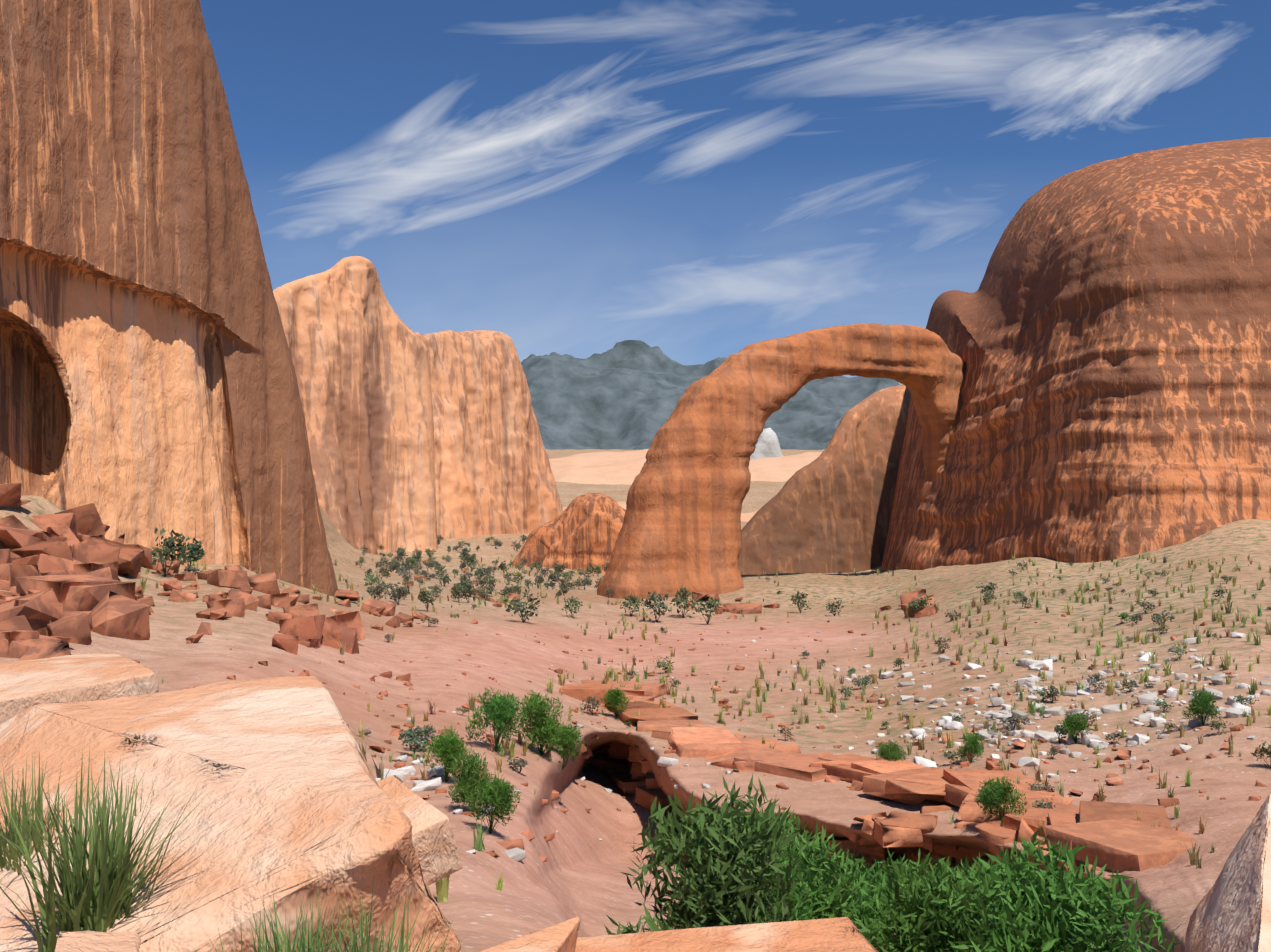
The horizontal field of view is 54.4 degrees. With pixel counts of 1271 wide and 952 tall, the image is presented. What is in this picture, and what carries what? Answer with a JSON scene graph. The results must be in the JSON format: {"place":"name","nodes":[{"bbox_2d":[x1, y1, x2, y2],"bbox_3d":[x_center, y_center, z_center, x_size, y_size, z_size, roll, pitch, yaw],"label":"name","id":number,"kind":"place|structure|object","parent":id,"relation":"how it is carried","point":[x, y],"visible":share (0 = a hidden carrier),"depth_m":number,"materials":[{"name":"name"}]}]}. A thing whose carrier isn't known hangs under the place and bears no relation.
{"place":"outdoors","nodes":[
{"label":"outdoors","id":0,"kind":"place"},
{"bbox_2d":[0,0,337,596],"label":"cliff","id":1,"kind":"structure","parent":0,"point":[148,382],"depth_m":78.55,"materials":[{"name":"stone"}]},
{"bbox_2d":[0,449,1270,951],"bbox_3d":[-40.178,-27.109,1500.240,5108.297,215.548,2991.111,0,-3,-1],"label":"ground","id":2,"kind":"structure","parent":0,"point":[580,873],"depth_m":54.80,"materials":[{"name":"beige sand"}]},
{"bbox_2d":[0,751,463,951],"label":"trail grass","id":3,"kind":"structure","parent":2,"relation":"on","point":[90,899],"depth_m":6.20,"materials":[{"name":"green plant"}]},
{"bbox_2d":[273,256,437,554],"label":"cliff","id":4,"kind":"structure","parent":2,"relation":"on","point":[358,349],"depth_m":200.87,"materials":[{"name":"stone"}]},
{"bbox_2d":[0,483,937,660],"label":"talus blocks","id":5,"kind":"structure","parent":2,"relation":"on","point":[79,591],"depth_m":53.41,"materials":[{"name":"brown stone"}]},
{"bbox_2d":[416,330,562,539],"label":"cliff","id":6,"kind":"structure","parent":2,"relation":"on","point":[493,473],"depth_m":264.33,"materials":[{"name":"stone"}]},
{"bbox_2d":[511,493,625,573],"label":"mound rock","id":7,"kind":"object","parent":2,"relation":"on","point":[582,532],"visible":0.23,"depth_m":191.13,"materials":[{"name":"stone"}]},
{"bbox_2d":[0,652,1270,951],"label":"boulders","id":8,"kind":"object","parent":2,"relation":"on","point":[290,796],"visible":0.94,"depth_m":7.31,"materials":[{"name":"stone"}]},
{"bbox_2d":[40,553,1270,902],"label":"grass tufts","id":9,"kind":"object","parent":2,"relation":"on","point":[442,887],"visible":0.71,"depth_m":61.38,"materials":[{"name":"green plant"}]},
{"bbox_2d":[562,501,756,521],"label":"slickrock","id":10,"kind":"structure","parent":2,"relation":"on","point":[746,517],"depth_m":329.21,"materials":[{"name":"stone"}]},
{"bbox_2d":[549,449,821,484],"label":"desert plain","id":11,"kind":"structure","parent":2,"relation":"on","point":[605,467],"depth_m":593.87,"materials":[{"name":"beige sand"}]},
{"bbox_2d":[131,560,1270,861],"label":"rubble","id":12,"kind":"object","parent":2,"relation":"on","point":[855,786],"visible":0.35,"depth_m":40.83,"materials":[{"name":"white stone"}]},
{"bbox_2d":[150,527,1270,808],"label":"desert shrubs","id":13,"kind":"object","parent":2,"relation":"on","point":[168,545],"visible":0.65,"depth_m":99.41,"materials":[{"name":"green plant"}]},
{"bbox_2d":[750,428,782,458],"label":"white dome rock","id":14,"kind":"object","parent":2,"relation":"on","point":[767,444],"visible":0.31,"depth_m":894.79,"materials":[{"name":"white stone"}]},
{"bbox_2d":[597,323,964,598],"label":"natural rock arch","id":15,"kind":"structure","parent":2,"relation":"on","point":[689,488],"depth_m":150.04,"materials":[{"name":"stone"}]},
{"bbox_2d":[358,615,1270,861],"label":"cobbles","id":16,"kind":"object","parent":2,"relation":"on","point":[1235,710],"visible":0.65,"depth_m":48.84,"materials":[{"name":"stone"}]},
{"bbox_2d":[419,686,1220,951],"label":"green bushes","id":17,"kind":"object","parent":2,"relation":"on","point":[754,866],"visible":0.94,"depth_m":13.12,"materials":[{"name":"green plant"}]},
{"bbox_2d":[581,734,1079,876],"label":"gully blocks","id":18,"kind":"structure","parent":2,"relation":"on","point":[895,829],"depth_m":33.38,"materials":[{"name":"orange stone"}]},
{"bbox_2d":[559,680,1195,898],"bbox_3d":[4.952,11.345,45.356,7.803,5.256,43.170,1,-3,-22],"label":"ledge rock","id":19,"kind":"object","parent":2,"relation":"on","point":[1119,837],"visible":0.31,"depth_m":37.62,"materials":[{"name":"brown stone"}]},
{"bbox_2d":[881,137,1270,569],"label":"dome rock","id":20,"kind":"object","parent":2,"relation":"on","point":[1103,331],"visible":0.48,"depth_m":136.63,"materials":[{"name":"stone"}]},
{"bbox_2d":[521,340,899,449],"bbox_3d":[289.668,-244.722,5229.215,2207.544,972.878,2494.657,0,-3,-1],"label":"mountain","id":21,"kind":"structure","parent":0,"point":[625,395],"depth_m":5571.60,"materials":[{"name":"grey stone"}]},
{"bbox_2d":[200,0,1270,384],"label":"sky","id":22,"kind":"structure","parent":0,"point":[697,181],"materials":[{"name":"blue"}]},
{"bbox_2d":[738,384,910,574],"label":"rock slope","id":23,"kind":"structure","parent":0,"point":[828,509],"depth_m":195.58,"materials":[{"name":"stone"}]}
]}

